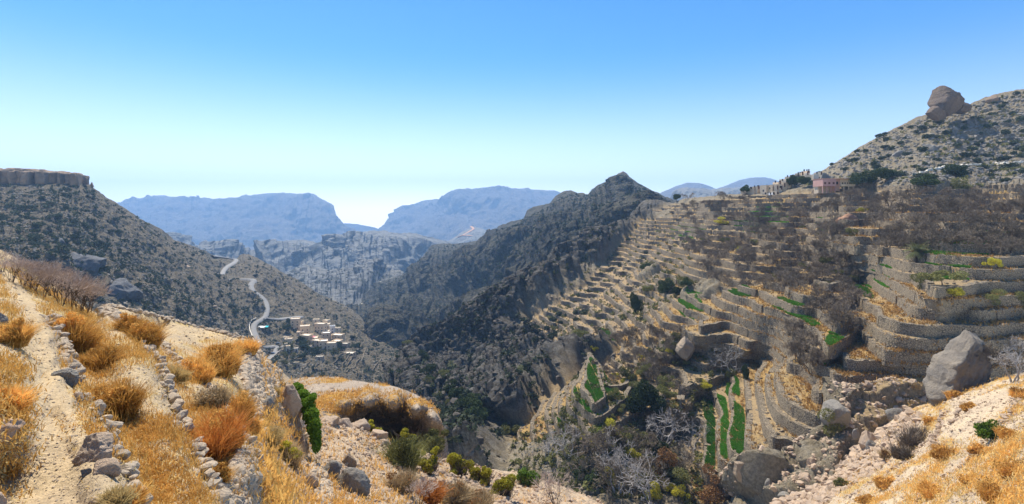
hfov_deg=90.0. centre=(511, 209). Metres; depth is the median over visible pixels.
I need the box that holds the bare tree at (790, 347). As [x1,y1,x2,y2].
[784,340,802,361]
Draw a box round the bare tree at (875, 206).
[865,202,882,212]
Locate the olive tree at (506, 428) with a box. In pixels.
[500,422,519,434]
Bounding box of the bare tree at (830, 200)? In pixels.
[823,198,840,210]
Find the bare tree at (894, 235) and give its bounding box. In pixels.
[887,231,905,248]
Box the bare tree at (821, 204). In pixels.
[815,201,827,211]
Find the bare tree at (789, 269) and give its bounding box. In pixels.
[784,267,797,275]
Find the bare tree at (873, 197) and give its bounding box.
[867,193,881,200]
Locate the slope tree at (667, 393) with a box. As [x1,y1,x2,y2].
[656,386,677,397]
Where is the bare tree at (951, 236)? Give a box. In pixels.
[935,230,962,244]
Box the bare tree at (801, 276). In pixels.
[789,273,805,285]
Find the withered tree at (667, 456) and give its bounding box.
[654,447,677,477]
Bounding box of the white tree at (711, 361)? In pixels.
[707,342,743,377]
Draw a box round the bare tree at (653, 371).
[647,367,660,381]
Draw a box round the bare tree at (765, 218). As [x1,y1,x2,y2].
[758,216,771,224]
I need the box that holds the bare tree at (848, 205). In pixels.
[842,202,853,212]
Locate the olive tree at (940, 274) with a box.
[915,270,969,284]
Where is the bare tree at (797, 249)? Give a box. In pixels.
[791,246,805,258]
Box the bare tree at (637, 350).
[629,345,649,361]
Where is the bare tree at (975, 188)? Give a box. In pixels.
[969,185,978,192]
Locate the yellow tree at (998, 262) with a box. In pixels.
[981,257,1002,268]
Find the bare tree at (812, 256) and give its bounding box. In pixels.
[811,254,820,262]
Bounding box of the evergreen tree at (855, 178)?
[848,170,877,187]
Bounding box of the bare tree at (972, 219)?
[960,215,989,227]
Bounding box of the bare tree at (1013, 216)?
[1007,212,1018,221]
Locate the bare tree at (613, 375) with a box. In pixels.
[607,367,623,384]
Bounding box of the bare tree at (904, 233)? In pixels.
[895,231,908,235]
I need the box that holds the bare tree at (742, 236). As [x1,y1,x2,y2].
[730,231,746,241]
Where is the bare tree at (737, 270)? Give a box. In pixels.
[735,266,745,278]
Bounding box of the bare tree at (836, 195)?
[828,194,840,198]
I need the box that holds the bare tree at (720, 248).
[714,244,725,255]
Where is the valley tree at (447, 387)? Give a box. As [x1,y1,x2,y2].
[444,384,455,391]
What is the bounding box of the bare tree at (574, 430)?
[570,426,580,442]
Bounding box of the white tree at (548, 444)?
[529,430,566,457]
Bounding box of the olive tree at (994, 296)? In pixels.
[984,288,1007,305]
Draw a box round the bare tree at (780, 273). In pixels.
[773,269,792,283]
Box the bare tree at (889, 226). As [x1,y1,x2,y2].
[881,223,902,235]
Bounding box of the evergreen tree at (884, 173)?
[870,167,895,182]
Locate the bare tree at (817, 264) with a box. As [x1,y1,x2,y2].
[806,261,825,272]
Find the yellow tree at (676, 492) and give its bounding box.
[671,484,690,497]
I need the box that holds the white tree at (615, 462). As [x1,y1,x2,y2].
[593,450,645,496]
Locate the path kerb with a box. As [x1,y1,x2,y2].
[912,161,1023,174]
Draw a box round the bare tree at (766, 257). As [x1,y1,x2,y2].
[759,255,774,265]
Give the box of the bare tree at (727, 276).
[721,271,734,285]
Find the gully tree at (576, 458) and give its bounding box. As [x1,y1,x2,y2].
[562,455,585,467]
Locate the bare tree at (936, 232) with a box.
[921,228,940,238]
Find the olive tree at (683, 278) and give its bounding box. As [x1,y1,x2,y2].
[677,276,696,286]
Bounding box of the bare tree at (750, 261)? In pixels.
[743,258,762,270]
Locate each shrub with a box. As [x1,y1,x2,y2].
[20,205,34,209]
[28,236,40,240]
[28,254,40,259]
[30,223,42,227]
[60,255,71,259]
[67,234,81,238]
[102,265,111,269]
[279,438,307,469]
[363,411,370,418]
[368,419,382,431]
[370,430,430,473]
[391,427,419,445]
[414,428,450,454]
[419,445,446,476]
[443,440,478,477]
[469,462,502,485]
[489,470,519,498]
[516,467,543,486]
[549,316,556,321]
[579,309,588,314]
[846,157,858,161]
[872,164,880,168]
[875,133,887,137]
[887,146,898,149]
[894,171,906,176]
[912,172,926,176]
[916,146,928,151]
[916,167,928,170]
[917,125,927,129]
[922,133,934,137]
[959,152,975,157]
[966,146,977,149]
[970,419,1011,440]
[972,157,981,162]
[983,124,993,127]
[996,155,1011,160]
[999,178,1010,181]
[1001,129,1010,133]
[1001,162,1018,166]
[1015,116,1023,120]
[1017,168,1023,173]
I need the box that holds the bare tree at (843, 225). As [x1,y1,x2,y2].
[828,222,848,233]
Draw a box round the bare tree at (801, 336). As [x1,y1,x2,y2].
[787,328,817,351]
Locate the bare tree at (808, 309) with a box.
[799,302,816,315]
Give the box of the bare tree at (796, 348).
[781,338,808,359]
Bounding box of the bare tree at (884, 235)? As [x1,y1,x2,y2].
[878,232,896,247]
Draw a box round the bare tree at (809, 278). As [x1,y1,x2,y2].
[803,273,818,286]
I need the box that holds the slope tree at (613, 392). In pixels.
[607,387,618,398]
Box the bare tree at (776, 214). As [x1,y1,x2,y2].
[767,211,777,220]
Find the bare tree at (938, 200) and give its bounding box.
[930,195,955,212]
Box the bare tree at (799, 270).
[785,268,804,277]
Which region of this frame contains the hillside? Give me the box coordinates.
[0,183,398,382]
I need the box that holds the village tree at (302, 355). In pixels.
[296,353,306,357]
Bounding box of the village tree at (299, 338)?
[295,336,305,341]
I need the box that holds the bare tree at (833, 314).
[824,311,839,320]
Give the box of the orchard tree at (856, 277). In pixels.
[849,275,860,280]
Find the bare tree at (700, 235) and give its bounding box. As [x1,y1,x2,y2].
[697,229,704,240]
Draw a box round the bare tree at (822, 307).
[818,303,832,322]
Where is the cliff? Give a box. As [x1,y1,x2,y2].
[0,168,89,185]
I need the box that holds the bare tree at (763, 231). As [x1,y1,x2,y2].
[757,227,772,239]
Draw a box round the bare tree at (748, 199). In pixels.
[742,194,752,202]
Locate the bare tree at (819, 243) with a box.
[804,238,827,251]
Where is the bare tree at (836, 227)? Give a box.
[829,224,845,233]
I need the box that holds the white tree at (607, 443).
[583,429,625,456]
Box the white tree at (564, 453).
[539,424,582,463]
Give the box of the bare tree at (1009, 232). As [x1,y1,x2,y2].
[1003,221,1023,237]
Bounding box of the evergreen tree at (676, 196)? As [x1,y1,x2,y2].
[673,194,680,200]
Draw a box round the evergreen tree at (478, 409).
[464,400,489,419]
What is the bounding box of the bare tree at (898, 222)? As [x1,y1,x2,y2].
[890,219,904,226]
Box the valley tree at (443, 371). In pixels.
[438,369,449,377]
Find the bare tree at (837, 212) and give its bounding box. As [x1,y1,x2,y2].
[828,211,842,218]
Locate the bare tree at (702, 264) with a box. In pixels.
[693,258,710,270]
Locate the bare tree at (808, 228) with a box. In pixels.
[806,227,819,236]
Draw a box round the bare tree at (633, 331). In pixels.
[623,326,642,339]
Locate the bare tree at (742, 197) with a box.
[736,196,747,202]
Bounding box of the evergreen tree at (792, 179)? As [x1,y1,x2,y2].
[786,175,797,187]
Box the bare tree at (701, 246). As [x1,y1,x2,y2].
[691,244,706,255]
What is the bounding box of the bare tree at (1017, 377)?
[989,346,1023,382]
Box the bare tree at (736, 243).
[731,241,745,247]
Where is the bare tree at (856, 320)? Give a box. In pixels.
[838,311,864,332]
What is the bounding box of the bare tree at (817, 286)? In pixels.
[812,283,824,294]
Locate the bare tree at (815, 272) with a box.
[808,267,834,281]
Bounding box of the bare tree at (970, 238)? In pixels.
[957,229,984,250]
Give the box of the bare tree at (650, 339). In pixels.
[643,336,661,348]
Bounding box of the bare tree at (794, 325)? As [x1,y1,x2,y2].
[783,319,806,339]
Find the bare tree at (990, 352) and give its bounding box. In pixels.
[975,343,1017,370]
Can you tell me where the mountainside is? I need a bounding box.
[382,89,1023,503]
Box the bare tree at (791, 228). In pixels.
[782,226,796,235]
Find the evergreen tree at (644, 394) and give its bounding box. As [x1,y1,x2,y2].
[625,379,666,417]
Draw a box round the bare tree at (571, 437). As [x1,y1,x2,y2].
[563,427,588,447]
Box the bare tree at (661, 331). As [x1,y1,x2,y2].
[651,327,664,338]
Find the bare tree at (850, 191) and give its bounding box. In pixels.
[841,187,858,200]
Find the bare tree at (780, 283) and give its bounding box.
[775,278,787,292]
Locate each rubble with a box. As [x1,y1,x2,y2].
[0,184,393,382]
[387,201,658,461]
[487,196,1022,503]
[508,341,715,503]
[542,216,685,336]
[790,90,1023,188]
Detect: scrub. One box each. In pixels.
[0,183,399,383]
[296,259,391,296]
[362,174,665,314]
[386,204,651,468]
[507,331,716,503]
[540,214,691,335]
[806,91,1023,186]
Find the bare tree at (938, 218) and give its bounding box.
[922,213,944,232]
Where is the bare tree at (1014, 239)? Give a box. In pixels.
[996,235,1023,253]
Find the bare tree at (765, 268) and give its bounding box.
[759,266,769,273]
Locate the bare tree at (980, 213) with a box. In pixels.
[966,209,988,222]
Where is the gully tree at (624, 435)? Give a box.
[618,429,631,442]
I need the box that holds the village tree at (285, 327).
[278,324,291,330]
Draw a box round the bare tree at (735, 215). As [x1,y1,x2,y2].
[730,211,743,220]
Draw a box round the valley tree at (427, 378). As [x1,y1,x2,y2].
[424,377,432,383]
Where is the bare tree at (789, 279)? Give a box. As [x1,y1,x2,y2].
[783,275,795,287]
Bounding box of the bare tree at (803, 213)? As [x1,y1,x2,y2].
[799,210,814,222]
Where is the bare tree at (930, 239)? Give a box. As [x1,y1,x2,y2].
[914,233,938,248]
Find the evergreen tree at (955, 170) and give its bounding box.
[941,164,968,176]
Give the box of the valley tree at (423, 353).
[418,349,429,359]
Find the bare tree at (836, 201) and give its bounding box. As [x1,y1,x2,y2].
[829,198,848,210]
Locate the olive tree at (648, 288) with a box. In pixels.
[642,285,653,290]
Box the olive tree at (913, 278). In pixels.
[909,273,933,288]
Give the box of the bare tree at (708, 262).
[703,260,712,266]
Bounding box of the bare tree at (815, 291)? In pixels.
[808,287,838,306]
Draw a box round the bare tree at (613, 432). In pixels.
[594,424,622,451]
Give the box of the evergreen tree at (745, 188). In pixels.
[740,185,749,191]
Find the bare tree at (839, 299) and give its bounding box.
[823,292,840,307]
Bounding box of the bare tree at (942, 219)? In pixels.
[936,213,954,225]
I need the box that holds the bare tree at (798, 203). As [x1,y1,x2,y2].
[788,199,801,209]
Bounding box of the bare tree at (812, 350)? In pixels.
[808,346,819,361]
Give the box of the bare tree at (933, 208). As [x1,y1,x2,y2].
[918,204,939,217]
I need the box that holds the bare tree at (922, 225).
[908,221,938,234]
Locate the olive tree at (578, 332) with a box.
[571,329,586,336]
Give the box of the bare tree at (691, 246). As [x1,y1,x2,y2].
[683,243,698,253]
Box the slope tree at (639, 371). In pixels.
[635,365,648,378]
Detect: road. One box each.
[212,255,238,274]
[229,279,279,359]
[267,316,303,319]
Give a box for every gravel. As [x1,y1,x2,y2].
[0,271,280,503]
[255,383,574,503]
[294,381,442,457]
[714,376,927,496]
[769,407,922,503]
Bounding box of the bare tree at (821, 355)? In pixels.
[809,347,827,368]
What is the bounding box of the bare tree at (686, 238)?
[680,236,691,243]
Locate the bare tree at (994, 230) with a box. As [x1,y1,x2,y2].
[985,226,1006,243]
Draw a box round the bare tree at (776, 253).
[768,251,790,264]
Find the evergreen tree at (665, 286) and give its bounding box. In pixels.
[657,278,674,293]
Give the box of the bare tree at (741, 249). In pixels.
[735,246,754,261]
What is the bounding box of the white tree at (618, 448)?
[601,439,641,475]
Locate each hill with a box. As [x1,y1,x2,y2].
[285,258,403,304]
[448,226,485,243]
[670,186,751,200]
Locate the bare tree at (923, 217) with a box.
[914,216,929,223]
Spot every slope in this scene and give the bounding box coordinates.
[0,250,600,503]
[797,373,1023,503]
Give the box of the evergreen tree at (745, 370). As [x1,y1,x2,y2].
[742,364,748,379]
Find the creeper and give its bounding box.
[293,381,321,453]
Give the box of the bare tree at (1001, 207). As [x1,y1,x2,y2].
[992,203,1005,211]
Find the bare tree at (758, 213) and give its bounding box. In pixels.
[752,210,765,220]
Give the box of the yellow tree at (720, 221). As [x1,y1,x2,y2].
[714,217,728,224]
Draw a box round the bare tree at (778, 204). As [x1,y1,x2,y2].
[772,202,786,211]
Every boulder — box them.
[0,313,8,324]
[0,418,25,443]
[0,492,6,503]
[51,368,78,387]
[67,252,106,272]
[72,432,113,465]
[73,391,83,401]
[80,468,91,477]
[82,177,87,184]
[88,497,96,503]
[92,458,121,477]
[106,278,142,300]
[265,396,273,417]
[281,384,302,418]
[290,415,301,428]
[297,436,308,456]
[304,472,318,487]
[322,416,339,425]
[323,426,332,432]
[323,460,341,479]
[337,467,370,497]
[339,418,352,427]
[342,453,356,467]
[352,418,369,430]
[371,429,387,438]
[675,336,694,360]
[733,460,743,482]
[765,478,772,485]
[778,491,789,497]
[798,472,810,478]
[806,457,815,467]
[820,173,830,178]
[820,399,850,430]
[836,213,858,223]
[852,428,859,439]
[858,430,876,447]
[865,440,875,449]
[885,408,902,420]
[892,150,902,156]
[922,330,991,405]
[924,144,937,150]
[925,106,946,120]
[927,85,964,116]
[955,102,971,113]
[985,95,998,102]
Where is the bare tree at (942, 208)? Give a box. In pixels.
[937,205,958,221]
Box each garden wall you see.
[338,357,360,367]
[346,348,365,372]
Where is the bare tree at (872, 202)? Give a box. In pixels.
[863,198,881,210]
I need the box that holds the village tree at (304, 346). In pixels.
[300,342,311,350]
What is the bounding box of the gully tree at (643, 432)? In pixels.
[640,431,654,445]
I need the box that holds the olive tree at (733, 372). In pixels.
[717,368,737,377]
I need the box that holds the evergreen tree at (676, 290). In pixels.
[672,287,681,297]
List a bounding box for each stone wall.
[39,313,85,384]
[82,392,152,503]
[94,306,165,359]
[101,303,256,341]
[131,314,215,391]
[152,354,234,503]
[223,404,268,471]
[236,352,251,388]
[243,385,266,433]
[278,415,309,438]
[320,417,416,491]
[417,465,511,503]
[418,477,522,503]
[446,458,573,501]
[511,470,602,503]
[848,432,933,497]
[914,438,991,502]
[927,410,949,450]
[948,404,961,423]
[953,458,1023,494]
[997,396,1023,426]
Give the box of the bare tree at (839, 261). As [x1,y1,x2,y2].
[831,258,844,268]
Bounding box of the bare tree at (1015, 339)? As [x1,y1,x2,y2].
[1001,335,1023,360]
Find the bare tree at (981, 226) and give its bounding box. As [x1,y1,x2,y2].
[964,221,987,239]
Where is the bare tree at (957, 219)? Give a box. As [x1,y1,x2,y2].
[941,212,965,229]
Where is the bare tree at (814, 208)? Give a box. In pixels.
[808,205,824,217]
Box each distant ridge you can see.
[343,223,377,231]
[660,177,778,197]
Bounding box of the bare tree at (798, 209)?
[793,207,808,216]
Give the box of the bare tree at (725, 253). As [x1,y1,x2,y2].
[719,246,734,259]
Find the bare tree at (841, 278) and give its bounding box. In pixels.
[835,274,854,283]
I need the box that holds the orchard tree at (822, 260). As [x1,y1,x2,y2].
[818,256,833,262]
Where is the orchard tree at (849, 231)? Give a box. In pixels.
[845,228,857,235]
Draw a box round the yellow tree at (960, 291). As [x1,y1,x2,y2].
[946,287,965,296]
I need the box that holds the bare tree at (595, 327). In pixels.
[592,324,601,334]
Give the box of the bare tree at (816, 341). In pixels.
[802,337,821,348]
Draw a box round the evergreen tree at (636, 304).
[630,292,643,312]
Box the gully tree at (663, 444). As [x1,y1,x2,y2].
[649,436,668,451]
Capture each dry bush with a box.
[0,317,46,347]
[0,382,46,418]
[32,306,116,353]
[77,344,131,370]
[89,375,161,420]
[89,483,143,503]
[104,312,150,334]
[115,318,177,350]
[122,480,156,503]
[167,364,193,383]
[174,353,224,383]
[184,397,270,461]
[185,335,254,378]
[189,382,239,408]
[213,461,240,483]
[226,389,265,421]
[228,334,264,356]
[244,416,264,435]
[263,423,293,449]
[274,386,281,395]
[375,467,423,495]
[415,477,454,503]
[441,476,482,503]
[466,486,499,503]
[830,477,850,486]
[854,494,875,503]
[871,474,895,489]
[874,447,890,459]
[884,443,917,460]
[885,419,932,449]
[908,382,922,389]
[912,476,942,500]
[921,415,936,425]
[928,443,959,460]
[941,390,963,399]
[956,473,976,484]
[959,401,976,411]
[964,442,988,455]
[965,476,1002,503]
[991,458,1023,479]
[992,425,1018,439]
[1004,386,1023,398]
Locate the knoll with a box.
[293,377,449,457]
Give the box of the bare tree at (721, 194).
[714,191,727,198]
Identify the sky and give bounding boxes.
[0,0,1023,228]
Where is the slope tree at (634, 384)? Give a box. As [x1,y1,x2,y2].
[628,381,638,387]
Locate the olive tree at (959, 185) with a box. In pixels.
[950,177,973,189]
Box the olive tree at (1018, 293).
[1014,290,1023,306]
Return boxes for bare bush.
[0,247,21,271]
[0,254,37,282]
[1,257,45,284]
[11,259,56,290]
[13,263,72,298]
[18,264,74,295]
[33,267,97,305]
[42,259,67,270]
[54,276,112,311]
[56,268,103,307]
[62,279,110,311]
[63,284,114,311]
[404,474,437,503]
[530,469,578,503]
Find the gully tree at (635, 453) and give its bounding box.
[623,446,641,457]
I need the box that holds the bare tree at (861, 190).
[855,188,867,195]
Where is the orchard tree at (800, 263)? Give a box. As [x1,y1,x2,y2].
[798,262,810,270]
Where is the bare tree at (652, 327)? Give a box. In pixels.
[639,323,658,336]
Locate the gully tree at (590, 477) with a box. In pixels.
[585,468,603,484]
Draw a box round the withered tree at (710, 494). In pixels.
[698,463,724,503]
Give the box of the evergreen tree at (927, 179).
[910,173,939,185]
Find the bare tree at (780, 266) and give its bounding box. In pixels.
[775,261,787,272]
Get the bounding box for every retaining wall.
[221,445,274,503]
[238,349,282,419]
[308,462,334,503]
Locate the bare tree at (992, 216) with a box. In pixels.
[980,211,1010,225]
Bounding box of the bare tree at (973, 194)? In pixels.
[961,191,985,203]
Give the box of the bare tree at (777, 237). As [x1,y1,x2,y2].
[768,234,786,248]
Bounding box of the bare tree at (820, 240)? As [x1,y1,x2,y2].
[813,235,826,247]
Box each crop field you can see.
[573,386,591,411]
[583,357,602,401]
[603,371,618,398]
[669,229,693,241]
[677,298,694,319]
[685,287,702,311]
[703,399,715,468]
[717,393,729,458]
[725,376,739,395]
[728,284,750,296]
[729,400,744,453]
[748,211,788,222]
[771,296,819,325]
[823,331,843,364]
[852,283,873,298]
[861,276,889,287]
[871,263,891,275]
[922,250,970,279]
[927,240,989,254]
[929,241,947,254]
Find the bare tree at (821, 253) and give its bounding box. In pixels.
[811,250,835,260]
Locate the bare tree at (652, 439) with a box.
[638,430,659,448]
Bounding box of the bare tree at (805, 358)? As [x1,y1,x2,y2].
[794,352,817,373]
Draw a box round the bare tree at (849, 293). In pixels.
[838,290,865,307]
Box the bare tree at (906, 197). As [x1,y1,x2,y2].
[895,193,911,203]
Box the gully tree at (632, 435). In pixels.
[624,427,640,444]
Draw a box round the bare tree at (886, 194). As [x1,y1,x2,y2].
[878,189,904,205]
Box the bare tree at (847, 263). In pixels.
[841,260,854,274]
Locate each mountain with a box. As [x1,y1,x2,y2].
[167,230,449,272]
[345,172,675,339]
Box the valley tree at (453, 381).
[445,379,457,384]
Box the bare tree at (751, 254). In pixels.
[739,249,760,262]
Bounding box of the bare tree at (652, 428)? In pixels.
[643,425,666,439]
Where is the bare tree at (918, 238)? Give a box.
[906,234,929,247]
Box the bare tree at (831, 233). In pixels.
[820,229,836,240]
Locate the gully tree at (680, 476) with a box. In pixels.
[665,466,691,486]
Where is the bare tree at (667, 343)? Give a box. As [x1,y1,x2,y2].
[663,333,676,348]
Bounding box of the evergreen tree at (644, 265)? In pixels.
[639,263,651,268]
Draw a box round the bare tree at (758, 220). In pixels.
[749,217,764,226]
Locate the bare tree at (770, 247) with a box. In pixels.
[759,242,778,255]
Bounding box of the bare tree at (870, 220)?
[863,215,883,226]
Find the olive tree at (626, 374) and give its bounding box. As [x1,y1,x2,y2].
[619,366,637,381]
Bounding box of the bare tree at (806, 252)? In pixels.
[796,249,813,260]
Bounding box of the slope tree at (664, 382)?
[657,375,675,389]
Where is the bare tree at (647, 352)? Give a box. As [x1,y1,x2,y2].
[642,349,656,360]
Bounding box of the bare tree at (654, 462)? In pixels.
[640,455,680,480]
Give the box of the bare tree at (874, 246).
[865,239,883,255]
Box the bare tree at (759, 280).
[754,275,772,286]
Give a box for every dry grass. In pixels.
[0,265,282,503]
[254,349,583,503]
[292,375,440,418]
[518,187,1023,503]
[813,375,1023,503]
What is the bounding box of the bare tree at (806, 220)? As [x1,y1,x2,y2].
[799,218,813,227]
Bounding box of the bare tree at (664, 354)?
[657,351,674,363]
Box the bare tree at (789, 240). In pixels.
[784,238,796,244]
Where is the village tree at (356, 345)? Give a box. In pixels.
[352,342,360,349]
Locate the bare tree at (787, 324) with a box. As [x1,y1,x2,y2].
[780,317,791,332]
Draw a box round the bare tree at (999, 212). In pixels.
[987,211,1009,228]
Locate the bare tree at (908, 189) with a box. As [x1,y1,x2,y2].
[903,188,915,197]
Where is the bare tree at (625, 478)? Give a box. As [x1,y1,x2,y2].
[610,474,634,495]
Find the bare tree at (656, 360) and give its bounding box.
[648,356,670,371]
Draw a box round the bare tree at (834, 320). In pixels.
[824,315,842,330]
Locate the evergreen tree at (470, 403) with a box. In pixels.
[464,397,479,407]
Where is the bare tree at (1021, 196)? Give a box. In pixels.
[1016,194,1023,202]
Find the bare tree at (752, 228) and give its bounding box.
[744,225,757,238]
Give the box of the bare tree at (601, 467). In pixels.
[593,457,625,487]
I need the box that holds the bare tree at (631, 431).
[619,426,633,435]
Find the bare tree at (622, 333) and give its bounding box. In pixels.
[619,329,633,341]
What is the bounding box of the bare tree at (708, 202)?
[705,200,716,207]
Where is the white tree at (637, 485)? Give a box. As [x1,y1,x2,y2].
[617,448,673,503]
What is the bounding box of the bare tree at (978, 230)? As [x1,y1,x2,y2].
[955,223,989,239]
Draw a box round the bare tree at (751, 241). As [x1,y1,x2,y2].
[743,237,755,244]
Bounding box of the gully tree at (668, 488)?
[661,482,674,493]
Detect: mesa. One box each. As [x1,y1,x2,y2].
[117,192,355,246]
[378,185,559,240]
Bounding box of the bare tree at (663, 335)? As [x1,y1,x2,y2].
[658,334,669,341]
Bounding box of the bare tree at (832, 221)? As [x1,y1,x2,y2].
[829,219,844,230]
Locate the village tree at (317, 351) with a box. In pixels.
[312,349,321,354]
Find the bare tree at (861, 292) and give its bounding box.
[844,288,871,308]
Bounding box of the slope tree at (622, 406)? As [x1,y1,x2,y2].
[616,404,625,414]
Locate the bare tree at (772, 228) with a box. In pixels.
[765,226,779,233]
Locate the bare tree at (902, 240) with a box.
[895,235,917,250]
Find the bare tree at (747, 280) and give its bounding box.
[739,278,753,284]
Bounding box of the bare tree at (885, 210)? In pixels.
[879,208,890,218]
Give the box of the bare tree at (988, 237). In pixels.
[974,233,1008,254]
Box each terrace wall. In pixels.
[517,424,525,440]
[530,398,546,441]
[532,315,548,331]
[538,311,555,325]
[543,307,556,318]
[544,392,556,440]
[548,305,576,318]
[551,385,566,435]
[557,385,577,437]
[558,316,572,333]
[558,324,567,334]
[560,299,581,314]
[565,295,592,309]
[565,370,580,421]
[571,373,625,425]
[573,288,599,297]
[573,316,583,329]
[577,412,636,440]
[580,314,603,334]
[580,352,602,372]
[580,370,605,412]
[584,327,592,332]
[585,353,598,369]
[586,281,598,288]
[589,287,613,305]
[589,307,612,327]
[590,277,615,291]
[590,296,603,308]
[594,271,619,283]
[597,365,604,390]
[600,266,620,273]
[600,372,629,390]
[602,305,621,325]
[603,353,622,373]
[606,261,623,264]
[607,324,623,347]
[609,256,627,261]
[611,288,629,304]
[612,251,628,257]
[613,301,627,317]
[615,247,628,251]
[616,271,631,275]
[619,280,631,290]
[620,244,633,249]
[620,320,645,353]
[620,348,637,370]
[622,264,637,271]
[623,240,639,245]
[623,384,669,415]
[625,260,640,266]
[625,421,696,444]
[626,275,644,292]
[627,250,650,258]
[628,237,641,241]
[628,302,648,313]
[628,313,656,353]
[629,256,645,262]
[631,233,647,238]
[631,246,655,254]
[632,287,644,300]
[634,230,646,234]
[637,227,652,230]
[637,407,709,447]
[639,244,662,253]
[640,239,652,244]
[641,220,655,223]
[642,290,662,301]
[643,314,660,336]
[645,278,660,294]
[645,298,662,325]
[645,352,711,395]
[647,224,675,228]
[648,232,661,235]
[648,235,670,241]
[648,257,673,268]
[651,252,660,259]
[652,273,664,283]
[653,228,673,233]
[653,241,677,249]
[654,347,719,372]
[656,217,683,221]
[656,221,678,224]
[658,332,707,357]
[659,233,677,237]
[659,269,676,283]
[659,433,684,441]
[660,321,678,349]
[661,256,680,265]
[661,292,685,312]
[662,250,686,258]
[663,306,692,324]
[668,205,691,207]
[668,240,684,247]
[669,211,681,214]
[670,390,716,419]
[671,230,692,236]
[672,247,695,254]
[672,267,703,282]
[675,236,697,241]
[676,215,697,218]
[677,395,684,412]
[679,222,698,227]
[679,262,708,278]
[679,320,740,345]
[682,211,696,214]
[683,257,715,270]
[684,218,704,223]
[684,309,747,336]
[685,227,711,233]
[686,295,711,314]
[687,246,729,254]
[690,252,738,269]
[691,438,696,461]
[693,233,747,242]
[694,240,720,246]
[695,343,778,373]
[696,211,709,214]
[698,200,723,203]
[698,215,711,219]
[699,224,755,231]
[700,207,708,211]
[700,446,715,485]
[702,203,734,207]
[705,220,740,225]
[708,352,766,385]
[709,211,740,215]
[709,273,757,296]
[709,373,735,409]
[711,207,742,211]
[711,294,739,313]
[711,309,807,363]
[712,216,749,220]
[713,230,767,238]
[715,267,773,281]
[715,400,722,450]
[716,442,728,470]
[719,251,774,265]
[720,286,763,313]
[721,361,751,417]
[725,198,782,203]
[726,410,738,459]
[735,202,793,207]
[737,307,809,352]
[738,338,783,362]
[739,245,782,256]
[739,264,821,284]
[740,221,793,227]
[744,207,795,211]
[744,412,756,450]
[747,211,790,215]
[749,239,803,250]
[749,329,794,357]
[750,217,810,221]
[753,194,789,198]
[755,383,792,450]
[757,444,787,450]
[759,227,817,235]
[759,290,840,333]
[763,278,791,297]
[764,373,813,436]
[765,306,825,348]
[769,235,798,242]
[773,358,820,427]
[780,259,874,280]
[785,197,841,202]
[785,251,882,275]
[786,356,822,404]
[790,192,861,197]
[790,291,862,308]
[792,212,835,217]
[794,222,821,229]
[795,202,828,206]
[801,235,833,250]
[803,246,861,262]
[805,359,920,383]
[809,344,1009,377]
[810,218,838,222]
[813,278,840,292]
[819,207,838,211]
[821,231,870,244]
[821,329,930,367]
[827,228,857,235]
[829,201,867,206]
[829,275,900,304]
[834,242,926,262]
[837,212,893,219]
[839,206,890,212]
[841,219,874,226]
[841,317,947,354]
[842,196,898,200]
[857,228,955,239]
[858,182,1022,193]
[859,297,883,326]
[862,190,906,196]
[868,254,950,273]
[871,237,998,253]
[875,220,918,228]
[875,274,920,302]
[878,316,1023,338]
[880,200,901,205]
[881,186,889,190]
[883,266,933,293]
[890,205,948,212]
[894,213,963,221]
[897,297,991,322]
[899,194,939,199]
[903,199,962,205]
[909,189,967,194]
[914,292,1023,313]
[923,222,1022,229]
[926,253,1023,267]
[927,281,1023,302]
[942,193,1023,199]
[955,206,1023,212]
[959,267,1023,280]
[963,213,1023,219]
[968,188,1006,193]
[974,199,1023,205]
[983,338,1023,352]
[991,351,1023,368]
[995,307,1023,320]
[999,246,1023,253]
[1007,187,1023,192]
[1011,366,1023,373]
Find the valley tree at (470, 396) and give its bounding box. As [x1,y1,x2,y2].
[454,393,479,407]
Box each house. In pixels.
[285,337,291,342]
[290,317,300,329]
[293,361,299,368]
[300,324,309,332]
[300,333,313,341]
[311,338,320,346]
[313,318,319,323]
[314,322,326,331]
[315,355,323,360]
[318,339,327,348]
[321,331,330,340]
[327,341,336,350]
[330,325,334,332]
[331,333,344,341]
[335,327,340,332]
[342,342,349,347]
[344,351,355,357]
[748,187,754,193]
[752,185,759,193]
[760,185,769,194]
[768,185,773,192]
[770,184,778,190]
[779,179,788,189]
[781,182,785,191]
[810,174,818,179]
[812,178,854,193]
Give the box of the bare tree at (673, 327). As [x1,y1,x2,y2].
[665,323,681,332]
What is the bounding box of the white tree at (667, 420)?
[646,407,689,444]
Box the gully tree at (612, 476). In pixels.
[601,466,614,484]
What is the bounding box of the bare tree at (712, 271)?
[707,269,717,277]
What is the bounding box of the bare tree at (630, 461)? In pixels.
[629,458,650,470]
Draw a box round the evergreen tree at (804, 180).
[796,176,812,184]
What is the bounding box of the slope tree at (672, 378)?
[662,374,674,380]
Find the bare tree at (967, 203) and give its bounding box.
[947,197,972,211]
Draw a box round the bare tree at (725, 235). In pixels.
[714,231,729,242]
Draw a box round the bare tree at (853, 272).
[845,269,864,281]
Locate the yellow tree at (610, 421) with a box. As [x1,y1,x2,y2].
[602,418,620,436]
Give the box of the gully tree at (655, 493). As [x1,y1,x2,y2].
[644,480,662,500]
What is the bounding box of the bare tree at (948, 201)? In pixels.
[935,197,962,211]
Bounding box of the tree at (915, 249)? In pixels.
[903,241,931,262]
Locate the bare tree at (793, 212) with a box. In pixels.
[786,210,798,222]
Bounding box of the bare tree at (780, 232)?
[767,229,787,241]
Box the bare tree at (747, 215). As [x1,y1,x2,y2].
[738,213,751,219]
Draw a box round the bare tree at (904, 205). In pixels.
[894,201,909,212]

